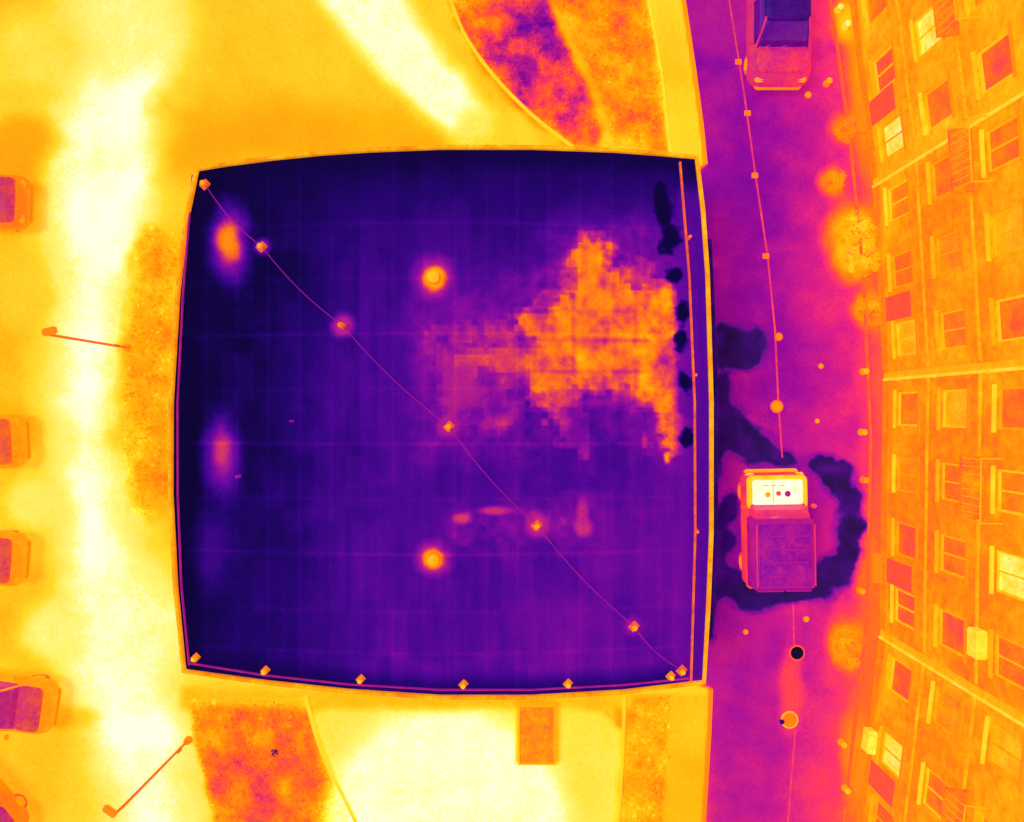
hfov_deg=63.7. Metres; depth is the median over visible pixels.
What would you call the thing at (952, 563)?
window glass
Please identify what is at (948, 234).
window frame
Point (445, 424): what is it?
safety cable
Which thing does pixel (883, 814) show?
window glass
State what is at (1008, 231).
window mullion
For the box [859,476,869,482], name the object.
bollard
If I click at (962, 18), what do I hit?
balcony rail
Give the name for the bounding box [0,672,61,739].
parked car
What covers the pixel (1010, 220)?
window glass
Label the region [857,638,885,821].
plinth
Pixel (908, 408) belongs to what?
window glass
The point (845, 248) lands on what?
shrub
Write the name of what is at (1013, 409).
window glass
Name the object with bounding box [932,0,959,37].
balcony slab
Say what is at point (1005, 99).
party pilaster
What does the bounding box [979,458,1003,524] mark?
balcony rail
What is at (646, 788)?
grass verge
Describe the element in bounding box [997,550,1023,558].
window frame
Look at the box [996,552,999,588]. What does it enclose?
window frame
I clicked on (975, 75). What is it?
window sill
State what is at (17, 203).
parked car
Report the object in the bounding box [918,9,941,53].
window glass
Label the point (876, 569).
door step
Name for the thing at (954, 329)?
window mullion
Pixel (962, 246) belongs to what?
window lintel
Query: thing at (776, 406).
manhole cover
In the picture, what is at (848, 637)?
shrub
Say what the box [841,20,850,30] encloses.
bollard
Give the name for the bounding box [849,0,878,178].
plinth
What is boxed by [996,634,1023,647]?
window frame
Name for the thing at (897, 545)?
window frame
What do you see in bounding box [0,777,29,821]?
parked car
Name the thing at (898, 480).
window frame
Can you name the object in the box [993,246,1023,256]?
window frame
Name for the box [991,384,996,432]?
window sill
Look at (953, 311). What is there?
window frame
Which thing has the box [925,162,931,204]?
window sill
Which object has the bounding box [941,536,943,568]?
window frame
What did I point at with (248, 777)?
grass verge
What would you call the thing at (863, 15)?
window sill
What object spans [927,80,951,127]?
window glass
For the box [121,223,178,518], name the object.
grass verge
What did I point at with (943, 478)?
window frame
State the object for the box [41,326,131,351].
street lamp
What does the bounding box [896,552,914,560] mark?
window frame
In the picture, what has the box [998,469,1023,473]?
window frame
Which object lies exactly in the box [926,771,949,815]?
window glass
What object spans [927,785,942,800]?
window mullion
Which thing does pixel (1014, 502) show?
window glass
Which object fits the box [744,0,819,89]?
parked car
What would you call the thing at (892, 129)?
window glass
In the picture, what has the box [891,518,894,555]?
window sill
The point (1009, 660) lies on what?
window mullion
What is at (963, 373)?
downpipe
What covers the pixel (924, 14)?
window frame
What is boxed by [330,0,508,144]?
asphalt road
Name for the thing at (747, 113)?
drainage channel
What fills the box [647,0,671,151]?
kerb
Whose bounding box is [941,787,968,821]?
fire escape
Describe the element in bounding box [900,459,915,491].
window glass
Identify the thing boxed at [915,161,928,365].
string course
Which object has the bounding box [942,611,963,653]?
window glass
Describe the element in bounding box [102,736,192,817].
street lamp
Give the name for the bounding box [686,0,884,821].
service road
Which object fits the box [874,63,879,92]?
window frame
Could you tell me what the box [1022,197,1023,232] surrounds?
window lintel
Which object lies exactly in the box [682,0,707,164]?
kerb
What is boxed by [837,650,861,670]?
shrub
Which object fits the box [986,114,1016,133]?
window frame
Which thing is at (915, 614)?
window lintel
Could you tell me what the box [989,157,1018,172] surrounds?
window frame
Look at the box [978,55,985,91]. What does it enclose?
window frame
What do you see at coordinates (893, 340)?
window sill
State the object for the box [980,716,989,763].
window sill
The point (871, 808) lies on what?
window sill
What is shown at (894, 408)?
window sill
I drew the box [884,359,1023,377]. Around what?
party pilaster
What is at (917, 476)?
window lintel
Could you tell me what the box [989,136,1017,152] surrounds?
window mullion
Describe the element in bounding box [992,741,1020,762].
window mullion
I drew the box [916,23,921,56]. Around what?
window frame
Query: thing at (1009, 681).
window frame
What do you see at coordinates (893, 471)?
window sill
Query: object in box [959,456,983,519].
balcony slab
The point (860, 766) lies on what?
door step
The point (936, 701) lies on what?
window frame
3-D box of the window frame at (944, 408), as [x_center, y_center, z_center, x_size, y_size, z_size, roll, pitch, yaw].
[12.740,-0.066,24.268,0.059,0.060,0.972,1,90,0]
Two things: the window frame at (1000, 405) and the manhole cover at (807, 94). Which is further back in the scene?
the manhole cover at (807, 94)
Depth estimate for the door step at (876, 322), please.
27.84 m
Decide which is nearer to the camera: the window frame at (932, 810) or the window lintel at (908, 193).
the window frame at (932, 810)
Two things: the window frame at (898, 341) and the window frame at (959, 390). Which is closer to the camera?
the window frame at (959, 390)
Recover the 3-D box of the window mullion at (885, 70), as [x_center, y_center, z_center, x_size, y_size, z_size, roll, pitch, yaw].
[11.994,-10.938,26.400,0.050,1.270,0.045,-7,90,0]
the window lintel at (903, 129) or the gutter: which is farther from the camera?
the window lintel at (903, 129)
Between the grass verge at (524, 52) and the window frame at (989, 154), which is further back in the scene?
the grass verge at (524, 52)
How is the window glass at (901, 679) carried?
attached to the walls at (939, 752)
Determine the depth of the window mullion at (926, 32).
23.77 m
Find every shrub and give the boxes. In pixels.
[820,171,847,191]
[829,628,861,657]
[834,117,861,143]
[834,235,859,262]
[835,210,878,248]
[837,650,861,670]
[847,246,880,276]
[855,294,884,320]
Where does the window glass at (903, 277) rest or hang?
attached to the walls at (999, 277)
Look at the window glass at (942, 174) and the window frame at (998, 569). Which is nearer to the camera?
the window frame at (998, 569)
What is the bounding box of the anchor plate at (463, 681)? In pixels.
[458,679,467,686]
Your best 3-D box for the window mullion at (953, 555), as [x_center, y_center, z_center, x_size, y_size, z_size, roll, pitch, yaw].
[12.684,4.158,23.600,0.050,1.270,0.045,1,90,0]
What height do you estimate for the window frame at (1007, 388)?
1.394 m
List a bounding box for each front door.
[868,760,894,806]
[869,83,895,125]
[885,290,911,321]
[886,558,911,592]
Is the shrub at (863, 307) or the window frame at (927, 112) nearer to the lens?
the window frame at (927, 112)
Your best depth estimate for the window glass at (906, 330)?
26.48 m
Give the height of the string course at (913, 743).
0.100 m
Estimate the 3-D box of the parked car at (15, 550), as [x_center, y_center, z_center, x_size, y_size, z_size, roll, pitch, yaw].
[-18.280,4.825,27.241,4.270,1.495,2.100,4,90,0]
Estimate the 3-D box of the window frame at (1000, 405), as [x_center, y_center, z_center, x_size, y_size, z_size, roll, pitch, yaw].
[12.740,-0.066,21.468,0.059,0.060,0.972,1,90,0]
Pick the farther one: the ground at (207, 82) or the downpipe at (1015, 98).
the ground at (207, 82)
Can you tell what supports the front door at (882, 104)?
attached to the walls at (931, 67)
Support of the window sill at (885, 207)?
attached to the walls at (999, 277)
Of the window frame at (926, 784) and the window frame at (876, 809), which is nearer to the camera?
the window frame at (926, 784)
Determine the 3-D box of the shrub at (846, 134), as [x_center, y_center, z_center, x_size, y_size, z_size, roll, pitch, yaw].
[11.317,-9.447,27.652,0.906,0.709,0.888,0,90,0]
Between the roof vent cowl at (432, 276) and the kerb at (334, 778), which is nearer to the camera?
the roof vent cowl at (432, 276)
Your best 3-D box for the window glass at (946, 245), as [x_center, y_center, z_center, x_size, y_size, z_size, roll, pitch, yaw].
[12.601,-4.548,23.600,0.021,1.380,1.080,-3,90,0]
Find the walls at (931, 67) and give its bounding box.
[857,0,1023,179]
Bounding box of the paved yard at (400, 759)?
[314,697,620,821]
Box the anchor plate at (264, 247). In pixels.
[256,241,266,252]
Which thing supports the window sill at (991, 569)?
attached to the walls at (1001, 614)
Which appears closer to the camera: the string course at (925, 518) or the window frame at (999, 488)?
the window frame at (999, 488)
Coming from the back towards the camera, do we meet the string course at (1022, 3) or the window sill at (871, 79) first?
the window sill at (871, 79)
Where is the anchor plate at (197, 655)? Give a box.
[191,653,200,662]
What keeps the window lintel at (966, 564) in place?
attached to the walls at (1001, 614)
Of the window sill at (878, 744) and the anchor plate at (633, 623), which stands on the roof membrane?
the anchor plate at (633, 623)
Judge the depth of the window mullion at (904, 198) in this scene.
26.41 m
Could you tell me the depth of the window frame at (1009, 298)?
20.90 m
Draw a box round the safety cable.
[205,185,680,669]
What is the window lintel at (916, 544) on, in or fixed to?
attached to the walls at (1001, 614)
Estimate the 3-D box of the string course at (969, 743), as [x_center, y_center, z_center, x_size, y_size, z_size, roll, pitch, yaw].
[12.122,10.925,22.250,0.060,0.100,6.597,7,90,0]
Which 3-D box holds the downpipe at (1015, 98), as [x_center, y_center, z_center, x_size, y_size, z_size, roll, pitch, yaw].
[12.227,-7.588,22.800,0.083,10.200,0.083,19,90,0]
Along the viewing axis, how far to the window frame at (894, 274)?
27.04 m
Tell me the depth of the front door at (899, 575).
26.64 m
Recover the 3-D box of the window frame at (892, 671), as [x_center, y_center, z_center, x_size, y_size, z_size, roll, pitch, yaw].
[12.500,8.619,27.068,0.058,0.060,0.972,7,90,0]
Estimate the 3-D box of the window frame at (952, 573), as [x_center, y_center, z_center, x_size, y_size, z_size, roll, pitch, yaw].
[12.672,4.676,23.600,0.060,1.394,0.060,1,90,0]
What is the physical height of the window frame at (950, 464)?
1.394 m
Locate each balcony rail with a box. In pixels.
[953,0,978,19]
[963,805,987,821]
[967,115,994,182]
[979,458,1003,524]
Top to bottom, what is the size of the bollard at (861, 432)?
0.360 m
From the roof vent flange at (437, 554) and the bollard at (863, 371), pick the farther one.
the bollard at (863, 371)
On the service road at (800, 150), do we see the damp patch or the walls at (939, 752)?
the damp patch
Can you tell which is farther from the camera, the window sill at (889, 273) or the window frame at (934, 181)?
the window sill at (889, 273)
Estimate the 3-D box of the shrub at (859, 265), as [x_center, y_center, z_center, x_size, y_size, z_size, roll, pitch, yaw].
[11.887,-5.019,27.649,1.093,0.716,1.051,0,90,0]
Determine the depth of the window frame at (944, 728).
23.63 m
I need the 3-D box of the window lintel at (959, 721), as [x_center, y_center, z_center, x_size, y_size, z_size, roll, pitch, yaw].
[12.404,8.607,22.810,0.032,0.130,1.300,7,90,0]
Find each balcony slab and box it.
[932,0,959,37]
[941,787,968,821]
[947,127,974,192]
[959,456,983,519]
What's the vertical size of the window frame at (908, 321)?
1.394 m
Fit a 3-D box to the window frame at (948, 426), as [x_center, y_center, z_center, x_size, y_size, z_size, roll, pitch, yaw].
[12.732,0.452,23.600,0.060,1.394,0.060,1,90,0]
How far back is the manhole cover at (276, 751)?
27.96 m
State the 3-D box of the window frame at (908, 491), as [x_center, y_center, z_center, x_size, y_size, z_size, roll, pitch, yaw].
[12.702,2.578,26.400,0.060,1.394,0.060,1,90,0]
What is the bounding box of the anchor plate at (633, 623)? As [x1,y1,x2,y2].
[628,621,639,631]
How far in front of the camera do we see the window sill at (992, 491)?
21.52 m
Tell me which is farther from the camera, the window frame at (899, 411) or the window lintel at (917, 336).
the window frame at (899, 411)
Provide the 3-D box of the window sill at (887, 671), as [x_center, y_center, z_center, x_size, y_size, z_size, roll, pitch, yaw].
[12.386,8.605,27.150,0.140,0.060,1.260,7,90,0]
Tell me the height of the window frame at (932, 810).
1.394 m
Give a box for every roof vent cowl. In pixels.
[427,271,438,281]
[428,555,438,565]
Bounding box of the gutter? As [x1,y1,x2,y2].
[707,239,717,629]
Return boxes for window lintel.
[891,38,897,80]
[898,744,905,786]
[899,107,906,149]
[906,173,911,215]
[907,666,914,708]
[910,244,915,285]
[914,315,919,356]
[914,594,916,635]
[915,524,917,565]
[916,456,918,497]
[917,388,919,429]
[947,70,955,117]
[955,698,963,745]
[959,223,964,270]
[963,616,966,663]
[964,303,969,349]
[964,537,967,584]
[966,385,970,431]
[1007,22,1017,76]
[1016,106,1023,160]
[1017,738,1023,792]
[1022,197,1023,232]
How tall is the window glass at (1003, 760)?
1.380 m
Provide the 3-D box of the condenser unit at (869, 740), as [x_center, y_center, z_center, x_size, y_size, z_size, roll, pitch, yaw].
[11.960,11.021,27.550,0.300,0.500,0.750,7,90,0]
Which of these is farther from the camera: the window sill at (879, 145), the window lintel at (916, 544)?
the window sill at (879, 145)
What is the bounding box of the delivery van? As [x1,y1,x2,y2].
[737,468,816,591]
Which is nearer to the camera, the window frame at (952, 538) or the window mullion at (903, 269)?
the window frame at (952, 538)
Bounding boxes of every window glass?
[868,0,885,21]
[876,48,894,90]
[876,802,893,821]
[883,734,901,775]
[884,117,903,156]
[891,182,907,218]
[892,660,910,699]
[895,251,911,286]
[898,590,913,627]
[899,321,915,353]
[899,523,914,557]
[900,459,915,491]
[901,393,916,423]
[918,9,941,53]
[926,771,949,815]
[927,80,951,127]
[935,157,950,196]
[936,689,959,734]
[939,232,961,271]
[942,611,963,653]
[943,310,965,347]
[944,536,964,575]
[945,465,958,499]
[946,391,966,425]
[975,0,983,6]
[982,35,1012,89]
[990,118,1018,169]
[991,725,1022,779]
[995,207,1023,253]
[999,637,1023,686]
[1000,297,1023,339]
[1000,553,1023,597]
[1001,472,1023,512]
[1002,389,1023,427]
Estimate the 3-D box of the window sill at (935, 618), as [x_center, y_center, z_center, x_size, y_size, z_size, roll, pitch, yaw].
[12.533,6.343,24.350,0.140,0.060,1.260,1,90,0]
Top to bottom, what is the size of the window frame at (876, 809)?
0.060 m
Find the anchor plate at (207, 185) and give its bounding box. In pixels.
[199,179,210,189]
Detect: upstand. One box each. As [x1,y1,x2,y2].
[176,175,192,665]
[189,662,690,690]
[679,162,696,682]
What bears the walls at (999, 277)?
on the ground at (207, 82)
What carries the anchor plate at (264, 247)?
on the roof membrane
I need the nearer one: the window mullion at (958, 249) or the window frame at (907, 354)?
the window mullion at (958, 249)
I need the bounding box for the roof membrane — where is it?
[174,150,708,694]
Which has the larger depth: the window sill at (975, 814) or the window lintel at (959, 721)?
the window lintel at (959, 721)
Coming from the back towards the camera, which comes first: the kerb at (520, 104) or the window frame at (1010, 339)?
the kerb at (520, 104)
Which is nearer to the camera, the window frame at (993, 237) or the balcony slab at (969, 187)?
the window frame at (993, 237)
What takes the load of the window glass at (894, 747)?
attached to the walls at (939, 752)
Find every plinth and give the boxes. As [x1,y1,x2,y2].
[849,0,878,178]
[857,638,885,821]
[872,184,889,370]
[879,381,889,630]
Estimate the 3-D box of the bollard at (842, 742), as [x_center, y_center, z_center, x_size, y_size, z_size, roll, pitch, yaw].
[11.177,11.239,27.814,0.240,0.360,0.240,0,90,0]
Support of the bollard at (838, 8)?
on the service road at (800, 150)
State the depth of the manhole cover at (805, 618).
27.96 m
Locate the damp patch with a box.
[709,319,866,642]
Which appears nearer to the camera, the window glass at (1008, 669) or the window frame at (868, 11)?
the window glass at (1008, 669)
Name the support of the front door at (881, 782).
attached to the walls at (939, 752)
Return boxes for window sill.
[860,0,866,30]
[868,60,875,98]
[868,794,874,821]
[875,726,882,763]
[876,126,883,163]
[883,187,887,225]
[883,653,890,690]
[886,254,891,292]
[890,321,895,358]
[890,584,893,622]
[891,454,895,492]
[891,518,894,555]
[892,390,896,427]
[908,20,917,62]
[916,762,924,804]
[918,93,926,135]
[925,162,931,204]
[926,681,934,723]
[929,236,935,278]
[933,604,937,646]
[934,311,939,353]
[934,530,938,572]
[935,459,939,501]
[936,387,940,429]
[964,0,970,16]
[970,51,980,99]
[973,808,978,821]
[979,129,985,177]
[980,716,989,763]
[984,213,990,261]
[988,298,995,345]
[988,629,992,677]
[989,546,993,593]
[990,466,995,513]
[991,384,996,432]
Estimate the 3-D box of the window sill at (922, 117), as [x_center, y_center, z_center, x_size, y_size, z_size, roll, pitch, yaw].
[12.141,-8.775,24.350,0.140,0.060,1.260,-7,90,0]
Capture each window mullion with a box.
[877,63,892,77]
[884,746,900,762]
[885,130,901,143]
[890,196,907,205]
[894,266,911,272]
[897,604,913,612]
[919,24,934,39]
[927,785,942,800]
[936,703,958,718]
[938,248,960,256]
[942,552,964,559]
[943,327,964,331]
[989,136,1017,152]
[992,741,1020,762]
[994,225,1022,236]
[997,654,1023,668]
[998,570,1023,579]
[1000,489,1023,494]
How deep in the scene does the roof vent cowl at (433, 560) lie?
23.65 m
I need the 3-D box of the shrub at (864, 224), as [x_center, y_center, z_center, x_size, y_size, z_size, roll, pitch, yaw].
[11.587,-6.004,27.552,1.305,0.909,1.239,28,90,0]
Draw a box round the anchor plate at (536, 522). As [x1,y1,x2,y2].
[531,520,541,530]
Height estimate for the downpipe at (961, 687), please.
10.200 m
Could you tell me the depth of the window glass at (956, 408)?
23.65 m
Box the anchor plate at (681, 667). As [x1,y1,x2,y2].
[676,665,686,675]
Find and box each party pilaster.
[873,84,1023,184]
[880,630,1023,722]
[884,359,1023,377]
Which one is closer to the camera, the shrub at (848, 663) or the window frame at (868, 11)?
the window frame at (868, 11)
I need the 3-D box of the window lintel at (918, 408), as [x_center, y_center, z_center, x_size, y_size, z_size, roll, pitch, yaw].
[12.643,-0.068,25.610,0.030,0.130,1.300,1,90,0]
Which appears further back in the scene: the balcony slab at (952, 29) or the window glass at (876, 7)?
the window glass at (876, 7)
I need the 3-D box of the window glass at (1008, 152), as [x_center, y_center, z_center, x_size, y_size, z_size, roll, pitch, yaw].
[12.476,-6.740,20.800,0.021,1.380,1.080,-3,90,0]
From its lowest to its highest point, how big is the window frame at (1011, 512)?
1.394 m
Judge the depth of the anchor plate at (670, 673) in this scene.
23.96 m
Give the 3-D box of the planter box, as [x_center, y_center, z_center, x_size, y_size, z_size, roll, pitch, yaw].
[0.841,10.866,27.790,1.250,0.400,2.000,0,90,0]
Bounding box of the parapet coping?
[168,145,713,699]
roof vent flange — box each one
[427,271,440,284]
[427,552,440,562]
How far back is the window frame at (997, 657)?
21.44 m
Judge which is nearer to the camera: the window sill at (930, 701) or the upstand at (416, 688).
the upstand at (416, 688)
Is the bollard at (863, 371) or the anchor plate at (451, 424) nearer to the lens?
the anchor plate at (451, 424)
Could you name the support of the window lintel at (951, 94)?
attached to the walls at (931, 67)
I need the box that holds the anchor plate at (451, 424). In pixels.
[443,421,453,431]
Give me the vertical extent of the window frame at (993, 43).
1.394 m
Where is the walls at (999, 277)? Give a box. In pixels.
[880,96,1023,372]
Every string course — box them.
[895,0,915,151]
[903,664,923,821]
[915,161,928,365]
[922,378,928,652]
[954,36,966,118]
[962,697,975,789]
[969,192,981,360]
[974,373,981,683]
[1021,0,1023,21]
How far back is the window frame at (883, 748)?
27.04 m
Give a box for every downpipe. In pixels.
[872,91,1023,187]
[878,636,1023,726]
[882,366,1023,380]
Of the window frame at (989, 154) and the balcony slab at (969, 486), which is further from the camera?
the balcony slab at (969, 486)
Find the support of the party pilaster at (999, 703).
attached to the walls at (939, 752)
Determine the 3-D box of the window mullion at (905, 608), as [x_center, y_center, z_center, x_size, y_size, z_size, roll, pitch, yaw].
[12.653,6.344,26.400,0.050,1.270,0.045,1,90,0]
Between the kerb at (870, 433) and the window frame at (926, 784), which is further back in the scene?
the kerb at (870, 433)
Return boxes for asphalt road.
[0,0,191,821]
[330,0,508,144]
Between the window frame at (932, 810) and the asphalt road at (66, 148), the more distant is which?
the asphalt road at (66, 148)
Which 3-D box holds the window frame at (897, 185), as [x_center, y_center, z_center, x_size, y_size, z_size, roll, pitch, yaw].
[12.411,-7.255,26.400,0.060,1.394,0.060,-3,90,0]
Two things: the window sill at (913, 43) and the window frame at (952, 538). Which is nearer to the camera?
the window frame at (952, 538)
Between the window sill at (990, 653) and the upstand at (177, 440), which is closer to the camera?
the window sill at (990, 653)
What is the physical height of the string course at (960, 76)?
0.100 m
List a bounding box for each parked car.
[0,175,34,231]
[0,414,30,468]
[0,530,30,585]
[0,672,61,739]
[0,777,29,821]
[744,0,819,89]
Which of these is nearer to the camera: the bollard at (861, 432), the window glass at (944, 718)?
the window glass at (944, 718)
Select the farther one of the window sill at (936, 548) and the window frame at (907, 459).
the window frame at (907, 459)
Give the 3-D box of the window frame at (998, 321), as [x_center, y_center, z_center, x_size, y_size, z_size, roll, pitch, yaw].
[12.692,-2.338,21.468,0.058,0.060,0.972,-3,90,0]
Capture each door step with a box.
[853,751,866,781]
[854,103,867,133]
[870,296,881,325]
[871,553,881,582]
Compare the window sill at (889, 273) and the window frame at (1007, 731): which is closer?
the window frame at (1007, 731)
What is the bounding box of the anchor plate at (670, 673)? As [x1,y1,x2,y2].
[666,671,675,679]
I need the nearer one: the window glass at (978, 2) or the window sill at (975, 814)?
the window glass at (978, 2)
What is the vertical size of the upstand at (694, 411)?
0.120 m
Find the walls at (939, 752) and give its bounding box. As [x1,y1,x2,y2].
[865,636,1023,821]
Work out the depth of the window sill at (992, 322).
21.52 m
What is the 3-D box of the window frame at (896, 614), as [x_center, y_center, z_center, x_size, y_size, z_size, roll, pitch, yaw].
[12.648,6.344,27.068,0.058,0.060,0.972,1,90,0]
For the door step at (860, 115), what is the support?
on the service road at (800, 150)
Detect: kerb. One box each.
[304,696,357,821]
[450,0,573,145]
[616,696,626,821]
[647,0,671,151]
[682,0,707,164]
[702,688,712,821]
[828,0,871,821]
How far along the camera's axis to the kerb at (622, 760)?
27.88 m
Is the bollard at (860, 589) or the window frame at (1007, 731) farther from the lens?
the bollard at (860, 589)
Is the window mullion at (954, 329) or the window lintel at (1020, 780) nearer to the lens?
the window lintel at (1020, 780)
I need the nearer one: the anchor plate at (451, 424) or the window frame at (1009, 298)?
the window frame at (1009, 298)
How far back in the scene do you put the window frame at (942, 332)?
24.24 m
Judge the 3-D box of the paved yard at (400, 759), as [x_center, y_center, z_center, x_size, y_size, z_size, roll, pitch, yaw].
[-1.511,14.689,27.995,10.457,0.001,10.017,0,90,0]
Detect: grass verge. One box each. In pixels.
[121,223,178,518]
[189,697,352,821]
[450,0,600,146]
[557,0,665,149]
[623,695,672,821]
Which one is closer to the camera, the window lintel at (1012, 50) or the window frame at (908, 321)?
the window lintel at (1012, 50)
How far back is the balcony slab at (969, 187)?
21.99 m
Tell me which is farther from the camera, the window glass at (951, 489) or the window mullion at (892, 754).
the window mullion at (892, 754)
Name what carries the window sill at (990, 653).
attached to the walls at (1001, 614)
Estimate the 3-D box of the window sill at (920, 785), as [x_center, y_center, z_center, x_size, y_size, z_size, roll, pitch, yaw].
[12.102,11.007,24.350,0.140,0.060,1.260,7,90,0]
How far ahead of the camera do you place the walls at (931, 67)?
23.55 m
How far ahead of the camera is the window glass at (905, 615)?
26.47 m
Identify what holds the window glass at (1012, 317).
attached to the walls at (999, 277)
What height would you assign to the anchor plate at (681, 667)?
0.040 m
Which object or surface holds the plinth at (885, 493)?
on the service road at (800, 150)
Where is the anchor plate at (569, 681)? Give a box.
[563,679,572,686]
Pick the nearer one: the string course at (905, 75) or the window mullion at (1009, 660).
the window mullion at (1009, 660)
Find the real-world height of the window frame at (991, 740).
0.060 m
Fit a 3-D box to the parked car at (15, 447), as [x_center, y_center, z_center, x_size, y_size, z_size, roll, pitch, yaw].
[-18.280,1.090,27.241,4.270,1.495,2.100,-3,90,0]
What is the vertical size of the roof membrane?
0.001 m
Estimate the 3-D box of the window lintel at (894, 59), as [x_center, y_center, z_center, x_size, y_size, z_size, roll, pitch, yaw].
[11.893,-10.925,25.610,0.032,0.130,1.300,-7,90,0]
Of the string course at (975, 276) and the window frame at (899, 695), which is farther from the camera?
the window frame at (899, 695)
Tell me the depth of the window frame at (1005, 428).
21.04 m
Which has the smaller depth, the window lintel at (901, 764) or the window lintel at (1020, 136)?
the window lintel at (1020, 136)
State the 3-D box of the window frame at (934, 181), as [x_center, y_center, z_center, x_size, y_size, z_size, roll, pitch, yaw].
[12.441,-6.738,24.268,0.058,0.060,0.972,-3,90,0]
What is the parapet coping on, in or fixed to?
on the walls
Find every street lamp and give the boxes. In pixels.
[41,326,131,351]
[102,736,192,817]
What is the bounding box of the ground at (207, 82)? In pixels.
[109,0,708,821]
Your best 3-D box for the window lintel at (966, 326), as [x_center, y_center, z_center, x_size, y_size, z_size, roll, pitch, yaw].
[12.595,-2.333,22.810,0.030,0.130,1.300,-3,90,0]
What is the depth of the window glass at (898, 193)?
26.48 m
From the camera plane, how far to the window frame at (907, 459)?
26.43 m
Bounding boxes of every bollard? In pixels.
[823,77,832,86]
[834,3,843,13]
[837,738,846,747]
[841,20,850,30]
[841,784,850,794]
[856,586,865,593]
[858,429,867,435]
[859,368,869,374]
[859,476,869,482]
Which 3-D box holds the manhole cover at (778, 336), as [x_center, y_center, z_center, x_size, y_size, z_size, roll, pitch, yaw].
[9.060,-2.522,27.973,0.300,0.041,0.300,0,90,0]
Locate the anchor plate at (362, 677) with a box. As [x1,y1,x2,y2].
[356,674,365,681]
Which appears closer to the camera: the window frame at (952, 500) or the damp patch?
the window frame at (952, 500)
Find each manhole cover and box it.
[270,749,278,756]
[770,400,782,412]
[774,332,782,340]
[781,711,797,728]
[789,645,804,660]
[803,616,808,621]
[804,91,811,98]
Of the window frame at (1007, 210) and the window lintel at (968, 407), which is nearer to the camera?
the window frame at (1007, 210)
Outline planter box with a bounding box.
[518,701,555,764]
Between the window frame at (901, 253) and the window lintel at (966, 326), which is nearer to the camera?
the window lintel at (966, 326)
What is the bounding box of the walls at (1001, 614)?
[881,370,1023,713]
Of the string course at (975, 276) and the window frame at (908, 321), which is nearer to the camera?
the string course at (975, 276)
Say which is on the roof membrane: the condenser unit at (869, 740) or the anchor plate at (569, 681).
the anchor plate at (569, 681)
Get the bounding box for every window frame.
[866,0,870,23]
[874,46,890,62]
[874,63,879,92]
[874,800,877,821]
[881,731,886,760]
[881,761,898,779]
[882,114,899,128]
[882,129,887,158]
[888,179,906,190]
[888,191,892,220]
[889,659,894,687]
[889,688,907,702]
[892,249,910,257]
[892,258,895,286]
[895,589,897,618]
[895,619,913,629]
[896,319,914,324]
[896,325,899,354]
[896,523,898,551]
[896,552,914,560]
[897,459,899,488]
[897,488,915,493]
[898,352,916,355]
[898,394,900,423]
[898,424,916,425]
[898,457,915,460]
[899,391,916,393]
[915,6,932,23]
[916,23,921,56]
[923,768,929,801]
[923,801,940,819]
[924,78,946,96]
[925,96,930,128]
[932,154,948,165]
[932,165,936,198]
[933,687,939,719]
[933,720,955,737]
[936,229,959,239]
[936,240,940,272]
[940,308,963,314]
[940,315,944,347]
[940,608,963,619]
[940,610,942,642]
[940,643,962,656]
[941,534,964,541]
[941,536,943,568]
[941,569,963,578]
[942,345,965,349]
[942,462,958,465]
[942,464,944,497]
[942,497,958,502]
[943,389,966,391]
[943,392,945,424]
[943,425,965,427]
[978,31,1007,55]
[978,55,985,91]
[983,73,1012,93]
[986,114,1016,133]
[987,133,991,170]
[987,760,1017,783]
[988,723,994,760]
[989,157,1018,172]
[991,204,1021,217]
[991,218,996,254]
[992,721,1022,741]
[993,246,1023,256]
[995,636,998,672]
[995,673,1023,690]
[996,294,1023,302]
[996,302,1001,339]
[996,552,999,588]
[996,589,1023,600]
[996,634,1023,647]
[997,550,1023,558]
[998,336,1023,341]
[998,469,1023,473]
[998,471,1001,508]
[998,509,1023,515]
[999,386,1023,389]
[999,390,1002,426]
[999,427,1023,429]
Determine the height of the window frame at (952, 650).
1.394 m
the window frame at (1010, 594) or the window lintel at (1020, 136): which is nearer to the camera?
the window lintel at (1020, 136)
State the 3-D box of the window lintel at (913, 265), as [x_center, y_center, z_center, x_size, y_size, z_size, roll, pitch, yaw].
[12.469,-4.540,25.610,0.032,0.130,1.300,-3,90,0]
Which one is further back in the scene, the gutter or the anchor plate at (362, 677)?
the gutter
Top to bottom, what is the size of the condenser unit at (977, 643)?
0.500 m
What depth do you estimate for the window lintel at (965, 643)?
22.78 m
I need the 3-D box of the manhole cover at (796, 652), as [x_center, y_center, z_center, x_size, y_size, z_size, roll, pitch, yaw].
[9.682,8.219,27.973,0.550,0.041,0.550,0,90,0]
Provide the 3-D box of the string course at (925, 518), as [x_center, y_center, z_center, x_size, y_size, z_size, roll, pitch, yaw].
[12.589,3.144,25.050,0.060,0.100,8.418,1,90,0]
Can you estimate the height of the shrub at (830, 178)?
0.600 m
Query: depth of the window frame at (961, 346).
23.63 m
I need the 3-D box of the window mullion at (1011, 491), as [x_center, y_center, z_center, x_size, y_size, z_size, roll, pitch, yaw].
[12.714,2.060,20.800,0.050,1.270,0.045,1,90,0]
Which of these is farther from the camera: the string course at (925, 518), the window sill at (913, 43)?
the string course at (925, 518)
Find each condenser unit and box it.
[861,727,877,754]
[967,627,987,659]
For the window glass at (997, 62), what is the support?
attached to the walls at (931, 67)
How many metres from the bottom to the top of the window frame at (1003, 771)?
1.394 m
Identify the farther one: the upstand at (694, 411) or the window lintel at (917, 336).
the window lintel at (917, 336)
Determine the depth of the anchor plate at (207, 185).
23.96 m
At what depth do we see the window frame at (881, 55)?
26.51 m
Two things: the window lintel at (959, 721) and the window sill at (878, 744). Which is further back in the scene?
the window sill at (878, 744)
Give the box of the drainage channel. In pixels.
[728,0,795,821]

